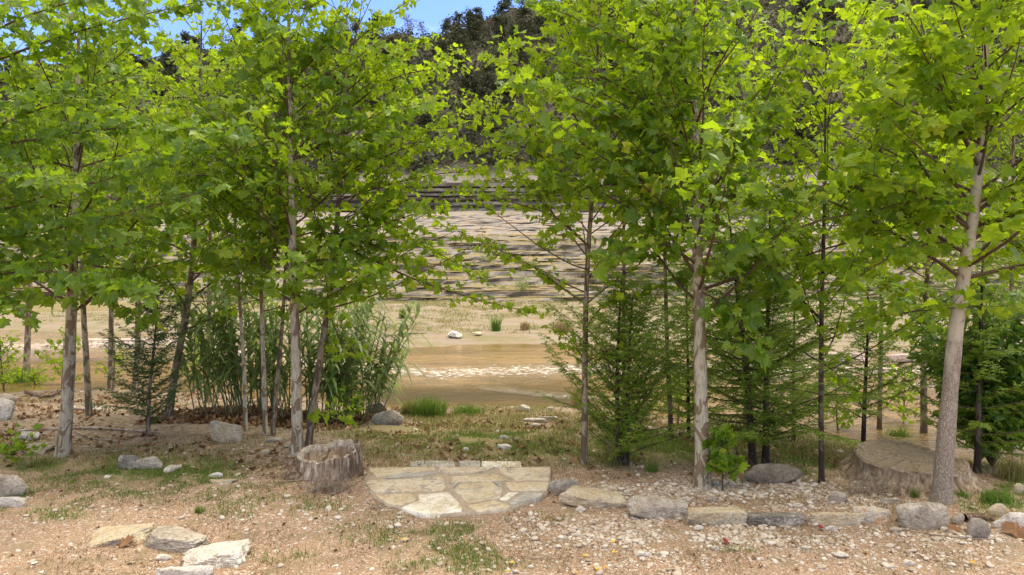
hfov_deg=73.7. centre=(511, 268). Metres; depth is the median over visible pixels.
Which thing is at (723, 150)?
sycamore tree
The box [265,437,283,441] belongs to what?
rock
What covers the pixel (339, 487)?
dry twig bush
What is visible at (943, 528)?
pebble
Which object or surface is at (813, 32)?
hillside tree
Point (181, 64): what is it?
sycamore tree
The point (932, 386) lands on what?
rock shelf
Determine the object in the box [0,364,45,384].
grass tuft
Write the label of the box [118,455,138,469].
rock
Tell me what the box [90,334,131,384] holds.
sycamore sapling
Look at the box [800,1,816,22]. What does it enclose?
hillside tree
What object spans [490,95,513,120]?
hillside tree
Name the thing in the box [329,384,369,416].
sycamore sapling
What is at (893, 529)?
stone
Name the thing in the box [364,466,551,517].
flagstone patio
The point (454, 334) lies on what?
boulder
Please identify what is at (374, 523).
scattered dead leaves
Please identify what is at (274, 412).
sycamore tree
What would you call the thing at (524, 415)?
bank grass
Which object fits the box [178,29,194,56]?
hillside tree
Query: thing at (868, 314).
sycamore tree
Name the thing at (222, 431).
rock
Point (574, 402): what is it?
grass tuft
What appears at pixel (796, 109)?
hillside tree
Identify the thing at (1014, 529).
stone
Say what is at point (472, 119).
hillside tree
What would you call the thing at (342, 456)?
tree stump
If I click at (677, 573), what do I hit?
pebble
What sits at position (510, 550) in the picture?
dry thatch
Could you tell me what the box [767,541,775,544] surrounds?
pebble
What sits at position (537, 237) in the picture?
ledge shrub
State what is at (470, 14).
hillside tree
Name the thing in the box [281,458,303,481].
bark slab
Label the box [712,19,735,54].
hillside tree
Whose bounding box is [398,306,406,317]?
grass tuft
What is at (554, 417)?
rock
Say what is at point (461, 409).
grass tuft
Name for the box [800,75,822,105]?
hillside tree
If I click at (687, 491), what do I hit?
gravel
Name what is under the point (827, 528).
stone
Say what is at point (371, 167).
sycamore tree
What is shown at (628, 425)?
cypress sapling
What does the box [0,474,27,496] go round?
boulder
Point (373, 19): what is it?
hillside tree
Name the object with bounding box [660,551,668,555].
pebble
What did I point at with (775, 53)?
hillside tree
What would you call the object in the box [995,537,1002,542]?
pebble
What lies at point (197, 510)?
grass tuft
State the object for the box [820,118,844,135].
hillside tree
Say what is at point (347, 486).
stick
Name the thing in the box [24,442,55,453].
rock
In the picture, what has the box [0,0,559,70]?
sky
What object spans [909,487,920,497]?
grass tuft
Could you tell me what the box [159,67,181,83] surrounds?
hillside tree
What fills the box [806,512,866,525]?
edging stone
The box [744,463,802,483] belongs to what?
boulder
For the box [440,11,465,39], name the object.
hillside tree
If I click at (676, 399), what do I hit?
sycamore sapling
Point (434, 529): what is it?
short grass
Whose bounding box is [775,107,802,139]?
hillside tree
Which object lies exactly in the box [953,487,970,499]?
grass tuft
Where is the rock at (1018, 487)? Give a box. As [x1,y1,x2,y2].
[1012,483,1023,492]
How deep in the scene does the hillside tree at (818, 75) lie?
95.81 m
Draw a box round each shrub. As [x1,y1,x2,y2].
[472,242,501,261]
[479,267,489,277]
[511,273,532,291]
[533,233,547,243]
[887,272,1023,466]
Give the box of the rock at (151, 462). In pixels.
[134,456,162,469]
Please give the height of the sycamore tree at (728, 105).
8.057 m
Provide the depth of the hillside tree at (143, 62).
132.88 m
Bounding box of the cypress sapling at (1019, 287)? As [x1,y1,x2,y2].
[990,269,1023,452]
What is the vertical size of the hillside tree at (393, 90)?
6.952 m
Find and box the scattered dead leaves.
[6,456,1023,574]
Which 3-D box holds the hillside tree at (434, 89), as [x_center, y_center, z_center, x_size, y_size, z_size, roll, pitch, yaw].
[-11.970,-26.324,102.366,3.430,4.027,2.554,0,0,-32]
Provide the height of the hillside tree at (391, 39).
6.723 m
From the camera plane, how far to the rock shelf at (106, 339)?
30.91 m
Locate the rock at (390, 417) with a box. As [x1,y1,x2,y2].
[371,410,403,424]
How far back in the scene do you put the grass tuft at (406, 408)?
14.06 m
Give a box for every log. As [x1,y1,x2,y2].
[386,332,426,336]
[962,513,994,521]
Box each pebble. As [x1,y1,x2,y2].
[531,536,538,540]
[595,569,603,574]
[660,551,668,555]
[672,571,681,574]
[757,493,764,498]
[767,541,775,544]
[776,543,783,547]
[800,545,808,549]
[817,564,826,568]
[827,539,834,543]
[881,562,889,567]
[885,543,893,547]
[908,567,916,571]
[932,536,941,540]
[940,526,948,530]
[985,562,994,567]
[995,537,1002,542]
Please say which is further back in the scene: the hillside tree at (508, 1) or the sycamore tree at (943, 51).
the hillside tree at (508, 1)
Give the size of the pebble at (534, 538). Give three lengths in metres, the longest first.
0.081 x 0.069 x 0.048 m
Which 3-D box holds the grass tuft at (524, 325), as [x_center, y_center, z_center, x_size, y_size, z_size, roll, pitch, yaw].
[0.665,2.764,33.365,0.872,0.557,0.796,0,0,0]
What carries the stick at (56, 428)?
on the ground at (54, 529)
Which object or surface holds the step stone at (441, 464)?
on the ground at (54, 529)
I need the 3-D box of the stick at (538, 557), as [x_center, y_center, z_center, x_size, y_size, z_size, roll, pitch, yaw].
[0.276,2.588,6.123,0.375,0.015,0.061,0,0,-3]
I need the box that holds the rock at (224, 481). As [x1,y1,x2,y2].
[209,479,237,483]
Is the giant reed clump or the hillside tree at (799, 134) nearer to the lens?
the giant reed clump
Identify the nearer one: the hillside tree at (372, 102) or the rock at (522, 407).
the rock at (522, 407)
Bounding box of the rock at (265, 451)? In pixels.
[260,449,269,454]
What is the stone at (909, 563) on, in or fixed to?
on the ground at (54, 529)
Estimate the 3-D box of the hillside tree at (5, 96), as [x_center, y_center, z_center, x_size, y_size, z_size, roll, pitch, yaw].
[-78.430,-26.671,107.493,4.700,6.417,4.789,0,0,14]
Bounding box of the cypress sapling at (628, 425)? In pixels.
[533,262,712,465]
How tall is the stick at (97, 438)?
0.024 m
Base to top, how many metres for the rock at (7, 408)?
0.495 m
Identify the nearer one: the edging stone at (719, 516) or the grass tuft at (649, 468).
the edging stone at (719, 516)
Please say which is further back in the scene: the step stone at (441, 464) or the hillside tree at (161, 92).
the hillside tree at (161, 92)
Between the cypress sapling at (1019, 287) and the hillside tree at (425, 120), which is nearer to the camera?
the cypress sapling at (1019, 287)
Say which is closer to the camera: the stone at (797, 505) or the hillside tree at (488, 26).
the stone at (797, 505)
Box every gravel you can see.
[0,444,1023,574]
[24,391,849,458]
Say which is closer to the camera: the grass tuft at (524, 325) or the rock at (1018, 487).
the rock at (1018, 487)
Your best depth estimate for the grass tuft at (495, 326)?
32.99 m
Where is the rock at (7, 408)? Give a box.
[0,397,14,420]
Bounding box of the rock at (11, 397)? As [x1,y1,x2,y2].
[0,393,17,402]
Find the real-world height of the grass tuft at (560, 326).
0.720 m
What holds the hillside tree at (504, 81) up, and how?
on the hillside
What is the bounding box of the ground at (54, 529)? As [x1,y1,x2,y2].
[0,301,1023,574]
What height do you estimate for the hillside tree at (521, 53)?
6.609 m
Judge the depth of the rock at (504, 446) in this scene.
9.82 m
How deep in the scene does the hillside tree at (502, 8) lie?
141.20 m
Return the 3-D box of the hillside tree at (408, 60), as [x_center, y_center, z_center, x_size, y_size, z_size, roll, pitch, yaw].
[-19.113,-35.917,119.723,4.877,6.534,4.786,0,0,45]
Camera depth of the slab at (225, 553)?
6.03 m
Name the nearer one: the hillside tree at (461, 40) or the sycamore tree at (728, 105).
the sycamore tree at (728, 105)
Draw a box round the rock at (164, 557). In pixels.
[155,554,171,560]
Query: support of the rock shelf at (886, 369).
on the ground at (54, 529)
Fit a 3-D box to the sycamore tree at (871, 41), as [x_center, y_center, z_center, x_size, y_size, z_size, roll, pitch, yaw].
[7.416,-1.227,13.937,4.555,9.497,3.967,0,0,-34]
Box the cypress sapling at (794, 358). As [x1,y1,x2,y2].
[710,253,873,440]
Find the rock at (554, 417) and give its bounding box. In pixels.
[537,416,558,419]
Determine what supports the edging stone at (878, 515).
on the ground at (54, 529)
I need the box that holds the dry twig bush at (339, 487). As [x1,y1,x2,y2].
[289,465,374,495]
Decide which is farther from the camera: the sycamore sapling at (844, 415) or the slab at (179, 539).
the sycamore sapling at (844, 415)
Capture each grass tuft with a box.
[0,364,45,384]
[193,504,204,513]
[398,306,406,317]
[398,397,419,415]
[407,393,448,418]
[449,402,484,415]
[490,314,502,330]
[519,321,530,330]
[551,319,574,331]
[566,380,596,407]
[594,432,622,466]
[645,460,660,472]
[884,424,917,437]
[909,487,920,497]
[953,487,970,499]
[970,486,1019,504]
[988,452,1023,482]
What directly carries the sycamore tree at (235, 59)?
on the ground at (54, 529)
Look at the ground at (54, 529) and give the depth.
7.34 m
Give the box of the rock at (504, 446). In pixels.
[497,444,511,448]
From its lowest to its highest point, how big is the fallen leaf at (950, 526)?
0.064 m
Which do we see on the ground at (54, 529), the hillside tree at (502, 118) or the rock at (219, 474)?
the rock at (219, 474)
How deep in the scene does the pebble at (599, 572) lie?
5.81 m
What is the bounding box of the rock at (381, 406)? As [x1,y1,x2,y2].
[365,402,386,413]
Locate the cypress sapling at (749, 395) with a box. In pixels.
[632,201,856,467]
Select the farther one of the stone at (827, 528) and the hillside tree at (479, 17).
the hillside tree at (479, 17)
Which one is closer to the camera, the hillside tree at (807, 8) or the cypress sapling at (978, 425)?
the cypress sapling at (978, 425)
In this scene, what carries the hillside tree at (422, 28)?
on the hillside
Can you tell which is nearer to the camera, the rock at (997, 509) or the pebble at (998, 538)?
the pebble at (998, 538)
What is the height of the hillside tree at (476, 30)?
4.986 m
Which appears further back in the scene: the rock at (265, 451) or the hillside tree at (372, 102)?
the hillside tree at (372, 102)
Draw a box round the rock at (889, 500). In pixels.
[879,498,893,503]
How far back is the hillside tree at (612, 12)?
126.60 m
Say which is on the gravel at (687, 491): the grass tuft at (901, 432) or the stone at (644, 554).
the stone at (644, 554)
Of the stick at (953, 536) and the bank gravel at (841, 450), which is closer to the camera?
the stick at (953, 536)
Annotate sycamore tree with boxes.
[0,0,175,416]
[0,0,242,457]
[0,0,257,332]
[0,71,99,370]
[10,39,228,389]
[30,71,195,391]
[32,0,291,420]
[121,24,331,402]
[134,0,450,455]
[160,42,313,431]
[165,18,349,434]
[198,0,548,446]
[218,27,361,435]
[435,0,710,465]
[473,0,963,489]
[546,0,718,445]
[563,0,774,437]
[656,0,898,427]
[710,0,1023,482]
[764,0,1023,504]
[784,0,1012,429]
[817,17,1023,433]
[924,0,1023,315]
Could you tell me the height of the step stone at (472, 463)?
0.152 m
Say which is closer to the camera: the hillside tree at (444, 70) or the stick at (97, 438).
the stick at (97, 438)
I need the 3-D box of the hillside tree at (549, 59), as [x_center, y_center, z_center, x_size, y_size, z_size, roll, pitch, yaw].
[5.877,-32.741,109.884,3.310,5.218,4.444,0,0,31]
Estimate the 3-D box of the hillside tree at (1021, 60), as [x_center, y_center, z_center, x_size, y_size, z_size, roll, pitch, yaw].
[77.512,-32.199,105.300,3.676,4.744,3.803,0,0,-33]
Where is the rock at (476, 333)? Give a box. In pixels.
[472,332,481,335]
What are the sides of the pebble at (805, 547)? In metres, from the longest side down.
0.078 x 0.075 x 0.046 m
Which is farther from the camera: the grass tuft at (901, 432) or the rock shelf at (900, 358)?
the rock shelf at (900, 358)
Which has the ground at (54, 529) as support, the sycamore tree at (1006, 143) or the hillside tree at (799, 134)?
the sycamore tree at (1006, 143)
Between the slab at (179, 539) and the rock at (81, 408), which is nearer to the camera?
the slab at (179, 539)
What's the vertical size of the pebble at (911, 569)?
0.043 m
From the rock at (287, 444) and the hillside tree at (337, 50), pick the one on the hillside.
the hillside tree at (337, 50)
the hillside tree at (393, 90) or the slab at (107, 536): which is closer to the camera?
the slab at (107, 536)
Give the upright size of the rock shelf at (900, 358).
0.318 m
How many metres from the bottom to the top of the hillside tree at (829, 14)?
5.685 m
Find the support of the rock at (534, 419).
on the ground at (54, 529)
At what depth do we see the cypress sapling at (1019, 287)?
12.22 m
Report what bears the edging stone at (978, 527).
on the ground at (54, 529)
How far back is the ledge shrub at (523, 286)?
46.95 m
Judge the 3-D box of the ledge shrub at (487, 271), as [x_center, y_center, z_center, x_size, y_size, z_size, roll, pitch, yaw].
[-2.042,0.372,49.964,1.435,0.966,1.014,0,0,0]
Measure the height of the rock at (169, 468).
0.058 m
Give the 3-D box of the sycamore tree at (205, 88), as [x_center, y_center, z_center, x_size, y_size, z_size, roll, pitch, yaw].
[-4.305,-0.421,10.820,2.279,6.124,2.488,0,0,0]
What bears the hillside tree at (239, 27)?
on the hillside
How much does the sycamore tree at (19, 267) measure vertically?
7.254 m
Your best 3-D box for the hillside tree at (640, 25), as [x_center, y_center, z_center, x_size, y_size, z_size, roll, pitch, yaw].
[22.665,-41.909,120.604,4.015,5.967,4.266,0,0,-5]
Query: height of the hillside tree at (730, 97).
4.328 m
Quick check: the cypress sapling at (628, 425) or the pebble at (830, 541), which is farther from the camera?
the cypress sapling at (628, 425)
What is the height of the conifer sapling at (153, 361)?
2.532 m
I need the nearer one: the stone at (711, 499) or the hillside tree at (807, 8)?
the stone at (711, 499)
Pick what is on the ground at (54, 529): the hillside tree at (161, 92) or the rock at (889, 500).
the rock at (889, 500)
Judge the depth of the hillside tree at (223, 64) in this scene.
117.93 m
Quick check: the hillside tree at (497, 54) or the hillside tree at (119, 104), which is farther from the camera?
the hillside tree at (497, 54)
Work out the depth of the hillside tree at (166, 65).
115.32 m
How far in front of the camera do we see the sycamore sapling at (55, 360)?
17.87 m
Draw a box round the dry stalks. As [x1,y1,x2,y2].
[835,468,923,496]
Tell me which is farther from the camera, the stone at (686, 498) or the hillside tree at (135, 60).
the hillside tree at (135, 60)
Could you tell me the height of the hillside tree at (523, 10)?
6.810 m
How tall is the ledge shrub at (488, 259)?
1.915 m
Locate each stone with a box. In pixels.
[409,460,454,466]
[459,460,480,466]
[481,461,521,467]
[559,485,625,507]
[575,507,585,510]
[626,495,687,518]
[637,552,651,556]
[679,497,692,500]
[687,506,747,525]
[693,525,702,530]
[705,497,718,501]
[712,545,719,550]
[746,512,805,526]
[792,503,803,507]
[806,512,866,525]
[825,526,839,530]
[834,551,848,557]
[851,506,891,523]
[889,527,903,531]
[903,560,915,565]
[950,513,964,524]
[967,518,990,537]
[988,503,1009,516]
[992,512,1023,528]
[1001,521,1023,538]
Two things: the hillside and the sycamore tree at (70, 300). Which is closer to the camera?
the sycamore tree at (70, 300)
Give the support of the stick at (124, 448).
on the ground at (54, 529)
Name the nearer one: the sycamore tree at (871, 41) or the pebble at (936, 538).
the pebble at (936, 538)
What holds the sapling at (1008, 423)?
on the ground at (54, 529)
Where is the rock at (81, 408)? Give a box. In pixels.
[75,406,103,412]
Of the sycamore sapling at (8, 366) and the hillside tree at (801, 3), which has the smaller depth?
the sycamore sapling at (8, 366)
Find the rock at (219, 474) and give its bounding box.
[209,472,222,477]
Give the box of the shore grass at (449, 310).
[13,298,1006,336]
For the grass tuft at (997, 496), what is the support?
on the ground at (54, 529)
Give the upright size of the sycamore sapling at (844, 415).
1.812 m
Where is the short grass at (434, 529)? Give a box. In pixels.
[0,428,1023,574]
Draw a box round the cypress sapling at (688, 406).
[620,258,782,436]
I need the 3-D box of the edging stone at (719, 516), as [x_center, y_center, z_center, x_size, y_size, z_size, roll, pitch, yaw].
[2.083,2.551,6.972,0.607,0.200,0.144,0,0,0]
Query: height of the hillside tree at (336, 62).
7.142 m
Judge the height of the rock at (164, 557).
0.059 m
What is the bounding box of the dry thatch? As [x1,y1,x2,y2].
[0,433,1023,574]
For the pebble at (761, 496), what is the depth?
7.74 m
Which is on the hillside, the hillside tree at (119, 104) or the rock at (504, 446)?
the hillside tree at (119, 104)
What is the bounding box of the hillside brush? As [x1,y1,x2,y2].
[0,0,1023,172]
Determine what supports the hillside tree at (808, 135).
on the hillside
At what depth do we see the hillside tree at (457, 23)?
128.87 m
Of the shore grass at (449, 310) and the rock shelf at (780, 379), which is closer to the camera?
the rock shelf at (780, 379)
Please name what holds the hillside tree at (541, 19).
on the hillside
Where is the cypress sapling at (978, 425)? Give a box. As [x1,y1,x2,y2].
[873,238,1023,472]
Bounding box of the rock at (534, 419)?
[523,418,546,422]
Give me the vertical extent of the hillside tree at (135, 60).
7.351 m
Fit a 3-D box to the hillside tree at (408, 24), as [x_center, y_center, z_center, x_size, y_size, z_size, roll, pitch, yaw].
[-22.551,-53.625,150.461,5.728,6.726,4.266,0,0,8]
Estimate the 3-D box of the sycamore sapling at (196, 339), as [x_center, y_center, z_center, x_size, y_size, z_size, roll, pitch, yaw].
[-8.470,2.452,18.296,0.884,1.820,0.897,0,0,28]
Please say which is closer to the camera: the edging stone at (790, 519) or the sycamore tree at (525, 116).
the edging stone at (790, 519)
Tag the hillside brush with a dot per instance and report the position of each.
(423, 159)
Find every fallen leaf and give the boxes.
[119,534,133,546]
[947,523,960,531]
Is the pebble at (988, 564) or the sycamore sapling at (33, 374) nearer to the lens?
the pebble at (988, 564)
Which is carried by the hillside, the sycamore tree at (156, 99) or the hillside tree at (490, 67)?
the hillside tree at (490, 67)
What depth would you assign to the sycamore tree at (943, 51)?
7.41 m
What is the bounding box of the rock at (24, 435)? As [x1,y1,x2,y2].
[19,431,40,439]
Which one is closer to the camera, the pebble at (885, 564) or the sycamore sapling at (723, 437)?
the pebble at (885, 564)
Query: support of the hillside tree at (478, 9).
on the hillside
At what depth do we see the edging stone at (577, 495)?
7.51 m
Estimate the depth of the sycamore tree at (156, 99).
17.86 m
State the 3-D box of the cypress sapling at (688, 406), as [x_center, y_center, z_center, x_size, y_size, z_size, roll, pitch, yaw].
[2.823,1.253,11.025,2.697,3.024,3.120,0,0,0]
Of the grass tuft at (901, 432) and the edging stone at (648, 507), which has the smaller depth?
the edging stone at (648, 507)
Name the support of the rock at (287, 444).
on the ground at (54, 529)
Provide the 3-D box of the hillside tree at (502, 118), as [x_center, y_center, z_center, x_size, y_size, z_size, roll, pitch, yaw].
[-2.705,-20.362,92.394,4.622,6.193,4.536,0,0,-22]
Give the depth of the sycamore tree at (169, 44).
11.50 m
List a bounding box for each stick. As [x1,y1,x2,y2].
[17,427,160,432]
[24,389,61,397]
[73,430,125,440]
[104,439,141,452]
[332,477,364,494]
[522,555,562,557]
[626,478,661,482]
[898,527,1013,539]
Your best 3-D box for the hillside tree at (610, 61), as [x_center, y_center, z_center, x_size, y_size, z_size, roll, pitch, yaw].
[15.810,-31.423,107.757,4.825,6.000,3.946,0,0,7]
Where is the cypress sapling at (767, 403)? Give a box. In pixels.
[656,190,885,463]
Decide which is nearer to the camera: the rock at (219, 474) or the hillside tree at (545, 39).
the rock at (219, 474)
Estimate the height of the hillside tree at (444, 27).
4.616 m
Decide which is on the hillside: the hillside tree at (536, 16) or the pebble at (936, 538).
the hillside tree at (536, 16)
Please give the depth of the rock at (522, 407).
15.23 m
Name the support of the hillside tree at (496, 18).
on the hillside
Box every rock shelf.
[3,344,48,346]
[80,338,162,340]
[753,375,789,380]
[780,352,869,361]
[834,367,913,370]
[883,354,915,362]
[906,383,935,387]
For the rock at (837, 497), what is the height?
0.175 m
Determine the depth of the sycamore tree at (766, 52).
12.73 m
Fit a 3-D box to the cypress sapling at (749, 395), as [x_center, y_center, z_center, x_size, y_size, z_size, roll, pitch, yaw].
[3.046,0.816,9.149,2.763,3.670,2.576,0,0,24]
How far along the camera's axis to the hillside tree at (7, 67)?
124.54 m
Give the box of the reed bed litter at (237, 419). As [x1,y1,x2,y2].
[135,402,371,429]
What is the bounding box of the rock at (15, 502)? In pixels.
[0,497,24,507]
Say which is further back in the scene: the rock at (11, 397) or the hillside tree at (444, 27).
the hillside tree at (444, 27)
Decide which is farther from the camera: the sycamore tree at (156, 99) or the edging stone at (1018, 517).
the sycamore tree at (156, 99)
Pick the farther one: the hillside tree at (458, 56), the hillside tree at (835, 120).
the hillside tree at (458, 56)
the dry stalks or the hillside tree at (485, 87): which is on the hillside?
the hillside tree at (485, 87)
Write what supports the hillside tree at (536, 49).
on the hillside
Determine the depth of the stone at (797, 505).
7.45 m
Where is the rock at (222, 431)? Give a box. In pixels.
[209,420,242,441]
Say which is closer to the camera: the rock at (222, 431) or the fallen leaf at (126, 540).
the fallen leaf at (126, 540)
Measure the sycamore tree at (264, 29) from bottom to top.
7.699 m
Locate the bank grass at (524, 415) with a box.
[0,388,1023,471]
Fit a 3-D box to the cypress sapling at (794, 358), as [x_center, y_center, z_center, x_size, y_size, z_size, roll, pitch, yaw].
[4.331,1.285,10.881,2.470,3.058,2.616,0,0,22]
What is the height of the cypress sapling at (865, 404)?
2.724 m
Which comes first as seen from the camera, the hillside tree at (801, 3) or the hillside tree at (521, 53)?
the hillside tree at (521, 53)
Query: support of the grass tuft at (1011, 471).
on the ground at (54, 529)
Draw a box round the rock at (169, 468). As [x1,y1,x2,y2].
[163,464,181,472]
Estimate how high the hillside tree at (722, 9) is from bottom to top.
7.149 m
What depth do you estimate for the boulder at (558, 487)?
7.86 m
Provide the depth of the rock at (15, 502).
7.41 m
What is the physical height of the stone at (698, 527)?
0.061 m
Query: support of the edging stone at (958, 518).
on the ground at (54, 529)
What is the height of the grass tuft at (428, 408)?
0.596 m
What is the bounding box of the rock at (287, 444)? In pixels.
[284,442,290,447]
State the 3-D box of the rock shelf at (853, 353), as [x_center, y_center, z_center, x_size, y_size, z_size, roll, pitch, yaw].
[10.797,3.074,23.738,3.251,0.326,0.394,0,0,0]
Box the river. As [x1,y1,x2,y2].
[0,330,1023,464]
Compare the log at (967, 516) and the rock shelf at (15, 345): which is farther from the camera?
the rock shelf at (15, 345)
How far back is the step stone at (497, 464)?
8.94 m
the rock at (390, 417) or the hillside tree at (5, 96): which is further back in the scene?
the hillside tree at (5, 96)
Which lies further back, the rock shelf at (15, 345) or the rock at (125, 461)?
the rock shelf at (15, 345)
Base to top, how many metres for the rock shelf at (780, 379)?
0.303 m
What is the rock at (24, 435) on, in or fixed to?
on the ground at (54, 529)
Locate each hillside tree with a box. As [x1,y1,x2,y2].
[0,58,11,79]
[0,80,21,109]
[105,90,127,115]
[124,48,144,64]
[136,51,152,67]
[142,82,168,106]
[155,49,177,76]
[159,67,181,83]
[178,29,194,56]
[186,34,208,57]
[216,56,229,72]
[225,24,247,42]
[323,31,353,56]
[324,58,348,92]
[349,17,361,38]
[363,96,383,105]
[364,11,383,33]
[366,31,377,43]
[376,34,397,58]
[382,85,402,101]
[398,13,418,33]
[399,47,418,75]
[414,109,440,133]
[416,19,427,35]
[422,83,440,99]
[432,38,449,54]
[432,55,452,80]
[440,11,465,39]
[440,17,451,31]
[447,16,463,35]
[447,25,470,45]
[450,47,467,70]
[454,35,478,54]
[455,101,470,118]
[456,65,479,97]
[462,9,486,34]
[463,9,482,35]
[466,19,482,42]
[467,106,486,132]
[470,71,496,100]
[473,5,486,23]
[477,95,511,131]
[480,61,501,95]
[483,17,499,37]
[487,0,511,28]
[489,14,509,41]
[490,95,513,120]
[491,47,503,73]
[494,78,509,98]
[497,21,522,52]
[502,0,512,8]
[502,72,523,104]
[510,4,534,36]
[513,37,530,66]
[518,38,549,64]
[526,32,556,57]
[529,16,550,35]
[532,7,548,24]
[546,54,556,72]
[599,55,621,78]
[607,7,618,24]
[632,20,642,37]
[701,8,726,34]
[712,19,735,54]
[723,87,743,111]
[768,40,800,70]
[773,104,804,129]
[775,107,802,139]
[791,0,809,11]
[792,71,824,114]
[794,119,808,139]
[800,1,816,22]
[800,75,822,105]
[803,120,821,141]
[807,25,828,47]
[817,0,837,20]
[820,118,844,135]
[910,0,936,17]
[1001,48,1023,67]
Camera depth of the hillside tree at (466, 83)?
103.43 m
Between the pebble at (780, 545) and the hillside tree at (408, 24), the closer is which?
the pebble at (780, 545)
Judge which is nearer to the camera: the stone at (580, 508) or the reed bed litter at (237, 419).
the stone at (580, 508)
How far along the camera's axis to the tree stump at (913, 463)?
8.23 m
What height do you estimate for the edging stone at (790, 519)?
0.147 m
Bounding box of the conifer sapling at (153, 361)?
[80,274,201,436]
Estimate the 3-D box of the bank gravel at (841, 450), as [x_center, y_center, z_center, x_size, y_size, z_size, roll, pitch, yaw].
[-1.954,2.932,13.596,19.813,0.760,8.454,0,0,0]
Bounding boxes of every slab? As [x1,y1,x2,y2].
[87,523,154,547]
[143,526,209,552]
[156,565,214,574]
[182,539,250,568]
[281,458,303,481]
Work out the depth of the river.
20.24 m
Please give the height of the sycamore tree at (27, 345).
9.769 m
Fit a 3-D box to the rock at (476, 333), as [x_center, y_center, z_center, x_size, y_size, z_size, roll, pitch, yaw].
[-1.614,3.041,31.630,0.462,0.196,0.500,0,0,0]
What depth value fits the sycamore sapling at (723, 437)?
7.94 m
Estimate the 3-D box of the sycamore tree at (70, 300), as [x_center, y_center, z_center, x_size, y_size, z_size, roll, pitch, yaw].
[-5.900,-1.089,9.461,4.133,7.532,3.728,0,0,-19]
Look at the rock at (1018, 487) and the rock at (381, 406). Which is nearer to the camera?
the rock at (1018, 487)
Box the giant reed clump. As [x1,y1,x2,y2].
[160,258,438,423]
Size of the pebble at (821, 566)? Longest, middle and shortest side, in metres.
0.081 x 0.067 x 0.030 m
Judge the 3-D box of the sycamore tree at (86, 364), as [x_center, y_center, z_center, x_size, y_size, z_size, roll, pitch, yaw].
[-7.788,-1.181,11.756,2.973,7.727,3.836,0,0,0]
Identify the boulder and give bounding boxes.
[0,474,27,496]
[448,331,462,337]
[549,478,580,495]
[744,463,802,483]
[896,502,948,529]
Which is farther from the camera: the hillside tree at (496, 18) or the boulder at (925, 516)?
the hillside tree at (496, 18)
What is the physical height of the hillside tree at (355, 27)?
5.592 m
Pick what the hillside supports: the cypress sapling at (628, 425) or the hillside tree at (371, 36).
the hillside tree at (371, 36)
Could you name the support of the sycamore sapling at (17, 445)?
on the ground at (54, 529)
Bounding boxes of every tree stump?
[297,439,363,481]
[832,436,998,503]
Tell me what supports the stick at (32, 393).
on the ground at (54, 529)
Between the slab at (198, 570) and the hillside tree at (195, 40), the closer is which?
the slab at (198, 570)
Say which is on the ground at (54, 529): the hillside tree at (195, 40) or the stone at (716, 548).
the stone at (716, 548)
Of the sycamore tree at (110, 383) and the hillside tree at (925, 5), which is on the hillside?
the hillside tree at (925, 5)
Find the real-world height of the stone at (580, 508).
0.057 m
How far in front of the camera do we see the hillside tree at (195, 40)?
139.50 m
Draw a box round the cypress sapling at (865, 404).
[796,268,941,441]
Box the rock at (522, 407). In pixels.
[519,404,530,411]
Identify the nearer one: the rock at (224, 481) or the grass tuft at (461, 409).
the rock at (224, 481)
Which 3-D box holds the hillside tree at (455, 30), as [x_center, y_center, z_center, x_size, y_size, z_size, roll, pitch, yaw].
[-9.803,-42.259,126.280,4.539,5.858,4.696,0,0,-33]
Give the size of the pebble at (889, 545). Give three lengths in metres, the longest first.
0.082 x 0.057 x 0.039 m
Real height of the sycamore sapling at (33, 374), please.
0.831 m
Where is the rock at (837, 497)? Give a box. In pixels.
[826,491,847,503]
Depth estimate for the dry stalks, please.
7.89 m
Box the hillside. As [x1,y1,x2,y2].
[0,0,1023,312]
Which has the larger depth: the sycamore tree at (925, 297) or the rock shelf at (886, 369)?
the rock shelf at (886, 369)
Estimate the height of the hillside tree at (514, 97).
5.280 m
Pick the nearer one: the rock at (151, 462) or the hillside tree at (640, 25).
the rock at (151, 462)
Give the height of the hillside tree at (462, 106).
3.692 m
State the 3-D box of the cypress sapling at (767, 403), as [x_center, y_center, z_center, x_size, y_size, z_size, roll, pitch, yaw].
[3.403,0.785,9.100,2.965,3.696,2.876,0,0,0]
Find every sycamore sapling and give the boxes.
[0,330,26,391]
[0,422,46,465]
[13,363,56,384]
[33,326,83,391]
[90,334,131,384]
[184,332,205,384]
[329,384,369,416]
[653,361,693,425]
[701,419,750,489]
[809,353,869,429]
[873,363,928,423]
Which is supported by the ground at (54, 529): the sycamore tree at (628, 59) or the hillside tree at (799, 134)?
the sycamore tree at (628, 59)
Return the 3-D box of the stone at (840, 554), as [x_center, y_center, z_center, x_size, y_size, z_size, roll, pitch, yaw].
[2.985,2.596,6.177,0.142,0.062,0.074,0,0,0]
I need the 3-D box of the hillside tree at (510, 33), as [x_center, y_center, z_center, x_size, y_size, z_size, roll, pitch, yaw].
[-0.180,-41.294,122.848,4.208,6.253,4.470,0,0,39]
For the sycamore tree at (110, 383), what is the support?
on the ground at (54, 529)
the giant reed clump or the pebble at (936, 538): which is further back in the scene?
the giant reed clump
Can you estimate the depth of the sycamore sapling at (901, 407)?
14.52 m
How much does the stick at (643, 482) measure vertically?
0.016 m
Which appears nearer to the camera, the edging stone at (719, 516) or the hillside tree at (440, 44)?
the edging stone at (719, 516)
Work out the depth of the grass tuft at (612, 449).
8.95 m

